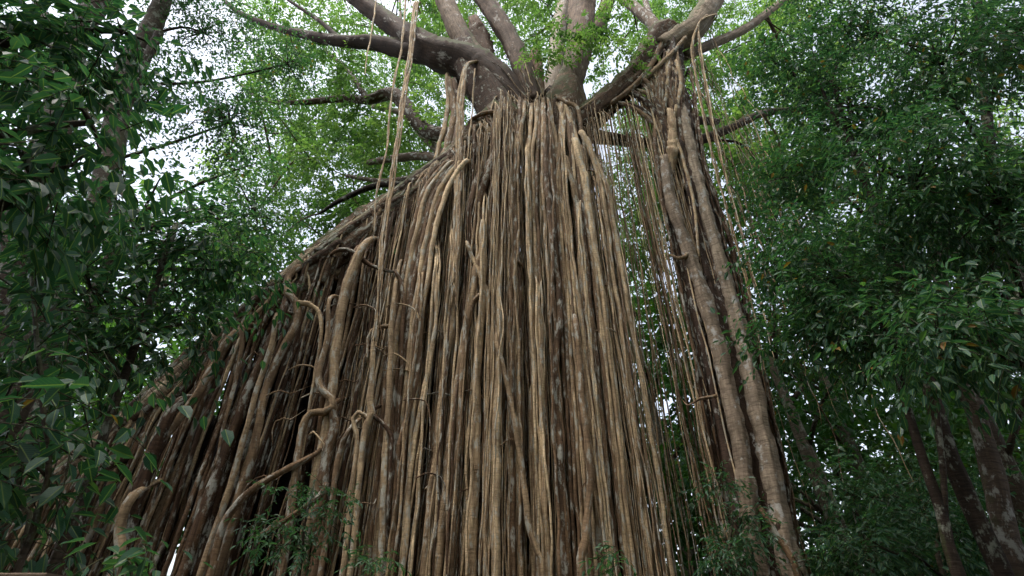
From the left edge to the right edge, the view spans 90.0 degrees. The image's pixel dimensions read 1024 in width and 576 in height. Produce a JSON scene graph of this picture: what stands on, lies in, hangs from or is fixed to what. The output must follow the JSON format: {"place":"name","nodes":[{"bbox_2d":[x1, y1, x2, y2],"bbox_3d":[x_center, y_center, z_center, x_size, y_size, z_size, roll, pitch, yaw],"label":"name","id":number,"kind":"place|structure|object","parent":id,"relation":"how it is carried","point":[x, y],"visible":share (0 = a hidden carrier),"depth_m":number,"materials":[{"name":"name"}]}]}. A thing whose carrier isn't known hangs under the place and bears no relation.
{"place":"outdoors","nodes":[
{"label":"outdoors","id":0,"kind":"place"},
{"bbox_2d":[333,531,411,575],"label":"fern","id":1,"kind":"object","parent":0,"point":[368,566],"visible":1,"depth_m":7.86,"materials":[{"name":"green plant"}]},
{"bbox_2d":[0,0,1023,575],"label":"sky","id":2,"kind":"structure","parent":0,"point":[135,163],"materials":[{"name":"white"}]},
{"bbox_3d":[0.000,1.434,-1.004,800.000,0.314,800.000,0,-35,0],"label":"ground","id":3,"kind":"structure","parent":0,"visible":0},
{"bbox_2d":[0,573,64,575],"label":"handrail","id":4,"kind":"object","parent":3,"relation":"on","point":[26,574],"visible":1,"depth_m":1.97,"materials":[{"name":"brown wood"}]},
{"bbox_2d":[0,3,159,318],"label":"background tree","id":5,"kind":"object","parent":3,"relation":"on","point":[1,114],"visible":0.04,"depth_m":17.44,"materials":[{"name":"green plant"}]},
{"bbox_2d":[0,407,212,575],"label":"shrub","id":6,"kind":"object","parent":3,"relation":"on","point":[79,560],"visible":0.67,"depth_m":3.68,"materials":[{"name":"green plant"}]},
{"bbox_2d":[0,0,214,331],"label":"overhanging tree","id":7,"kind":"object","parent":3,"relation":"on","point":[25,36],"visible":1,"depth_m":4.67,"materials":[{"name":"green plant"}]},
{"bbox_2d":[60,526,161,575],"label":"seedling","id":8,"kind":"object","parent":3,"relation":"on","point":[129,559],"visible":1,"depth_m":2.76,"materials":[{"name":"green plant"}]},
{"bbox_2d":[0,0,229,357],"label":"forest tree","id":9,"kind":"object","parent":3,"relation":"on","point":[3,295],"visible":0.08,"depth_m":11.03,"materials":[{"name":"green plant"}]},
{"bbox_2d":[0,262,233,572],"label":"sapling","id":10,"kind":"object","parent":3,"relation":"on","point":[47,383],"visible":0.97,"depth_m":3.54,"materials":[{"name":"green plant"}]},
{"bbox_2d":[6,173,271,569],"bbox_3d":[-18.144,4.995,23.380,10.221,22.447,11.117,13,-37,-17],"label":"background tree","id":11,"kind":"object","parent":3,"relation":"on","point":[165,285],"visible":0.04,"depth_m":25.81,"materials":[{"name":"green plant"}]},
{"bbox_2d":[52,233,233,462],"bbox_3d":[-24.804,7.761,31.893,10.863,27.693,10.409,0,-35,0],"label":"background tree","id":12,"kind":"object","parent":3,"relation":"on","point":[155,320],"visible":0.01,"depth_m":34.56,"materials":[{"name":"green plant"}]},
{"bbox_2d":[3,48,292,547],"bbox_3d":[-13.164,1.722,15.582,10.123,18.878,10.315,-20,-40,26],"label":"background tree","id":13,"kind":"object","parent":3,"relation":"on","point":[148,207],"visible":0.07,"depth_m":17.65,"materials":[{"name":"green plant"}]},
{"bbox_2d":[0,150,322,573],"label":"understory tree","id":14,"kind":"object","parent":3,"relation":"on","point":[113,339],"visible":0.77,"depth_m":6.14,"materials":[{"name":"green plant"}]},
{"bbox_2d":[0,0,331,449],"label":"forest tree","id":15,"kind":"object","parent":3,"relation":"on","point":[155,16],"visible":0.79,"depth_m":14.78,"materials":[{"name":"green plant"}]},
{"bbox_2d":[215,219,318,410],"bbox_3d":[-13.302,7.883,32.982,10.195,28.740,10.619,29,-44,-35],"label":"background tree","id":16,"kind":"object","parent":3,"relation":"on","point":[300,244],"depth_m":37.90,"materials":[{"name":"green plant"}]},
{"bbox_2d":[224,472,362,575],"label":"sapling","id":17,"kind":"object","parent":3,"relation":"on","point":[302,555],"visible":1,"depth_m":8.22,"materials":[{"name":"green plant"}]},
{"bbox_2d":[247,176,395,361],"bbox_3d":[-9.061,5.106,25.267,10.703,24.435,10.138,0,-35,0],"label":"background tree","id":18,"kind":"object","parent":3,"relation":"on","point":[327,226],"visible":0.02,"depth_m":27.94,"materials":[{"name":"green plant"}]},
{"bbox_2d":[0,0,1023,575],"bbox_3d":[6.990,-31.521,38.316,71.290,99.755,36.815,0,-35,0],"label":"curtain fig tree","id":19,"kind":"object","parent":3,"relation":"on","point":[446,390],"visible":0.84,"depth_m":12.46,"materials":[{"name":"brown plant"}]},
{"bbox_2d":[4,306,1023,575],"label":"understorey foliage","id":20,"kind":"object","parent":3,"relation":"on","point":[686,476],"visible":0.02,"depth_m":20.82,"materials":[{"name":"green plant"}]},
{"bbox_2d":[578,541,636,575],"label":"seedling","id":21,"kind":"object","parent":3,"relation":"on","point":[610,559],"visible":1,"depth_m":7.80,"materials":[{"name":"green plant"}]},
{"bbox_2d":[611,231,802,575],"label":"background tree","id":22,"kind":"object","parent":3,"relation":"on","point":[658,335],"visible":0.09,"depth_m":21.67,"materials":[{"name":"green plant"}]},
{"bbox_2d":[628,244,791,575],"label":"background tree","id":23,"kind":"object","parent":3,"relation":"on","point":[650,356],"visible":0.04,"depth_m":31.96,"materials":[{"name":"green plant"}]},
{"bbox_2d":[678,460,794,575],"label":"shrub","id":24,"kind":"object","parent":3,"relation":"on","point":[728,556],"visible":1,"depth_m":8.85,"materials":[{"name":"green plant"}]},
{"bbox_2d":[729,225,904,564],"bbox_3d":[18.016,7.021,29.823,11.002,26.525,10.886,0,-35,0],"label":"background tree","id":25,"kind":"object","parent":3,"relation":"on","point":[838,473],"visible":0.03,"depth_m":28.19,"materials":[{"name":"green plant"}]},
{"bbox_2d":[646,203,1023,575],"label":"background tree","id":26,"kind":"object","parent":3,"relation":"on","point":[802,439],"visible":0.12,"depth_m":15.83,"materials":[{"name":"green plant"}]},
{"bbox_2d":[691,186,994,575],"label":"background tree","id":27,"kind":"object","parent":3,"relation":"on","point":[840,429],"visible":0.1,"depth_m":20.38,"materials":[{"name":"green plant"}]},
{"bbox_2d":[710,187,1019,575],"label":"forest tree","id":28,"kind":"object","parent":3,"relation":"on","point":[814,296],"visible":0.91,"depth_m":8.63,"materials":[{"name":"green plant"}]},
{"bbox_2d":[721,0,1014,575],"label":"forest tree","id":29,"kind":"object","parent":3,"relation":"on","point":[990,549],"visible":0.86,"depth_m":13.00,"materials":[{"name":"green plant"}]},
{"bbox_2d":[720,62,1023,573],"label":"background tree","id":30,"kind":"object","parent":3,"relation":"on","point":[1016,478],"visible":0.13,"depth_m":15.44,"materials":[{"name":"green plant"}]},
{"bbox_2d":[738,425,1020,575],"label":"shrub","id":31,"kind":"object","parent":3,"relation":"on","point":[870,490],"visible":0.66,"depth_m":10.48,"materials":[{"name":"green plant"}]},
{"bbox_2d":[785,472,1023,575],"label":"shrub","id":32,"kind":"object","parent":3,"relation":"on","point":[978,562],"visible":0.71,"depth_m":8.86,"materials":[{"name":"green plant"}]},
{"bbox_2d":[790,0,1023,315],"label":"forest tree","id":33,"kind":"object","parent":3,"relation":"on","point":[1001,203],"visible":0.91,"depth_m":9.18,"materials":[{"name":"green plant"}]},
{"bbox_2d":[813,257,1023,448],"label":"understory tree","id":34,"kind":"object","parent":3,"relation":"on","point":[977,354],"visible":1,"depth_m":6.07,"materials":[{"name":"green plant"}]},
{"bbox_2d":[824,165,1023,514],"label":"background tree","id":35,"kind":"object","parent":3,"relation":"on","point":[1021,437],"visible":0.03,"depth_m":22.54,"materials":[{"name":"green plant"}]},
{"bbox_2d":[829,145,1023,575],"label":"forest tree","id":36,"kind":"object","parent":3,"relation":"on","point":[998,500],"visible":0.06,"depth_m":8.89,"materials":[{"name":"green plant"}]},
{"bbox_2d":[832,190,1022,536],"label":"background tree","id":37,"kind":"object","parent":3,"relation":"on","point":[981,381],"depth_m":27.51,"materials":[{"name":"green plant"}]},
{"bbox_2d":[857,1,1023,293],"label":"background tree","id":38,"kind":"object","parent":3,"relation":"on","point":[1014,157],"visible":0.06,"depth_m":16.23,"materials":[{"name":"green plant"}]}
]}

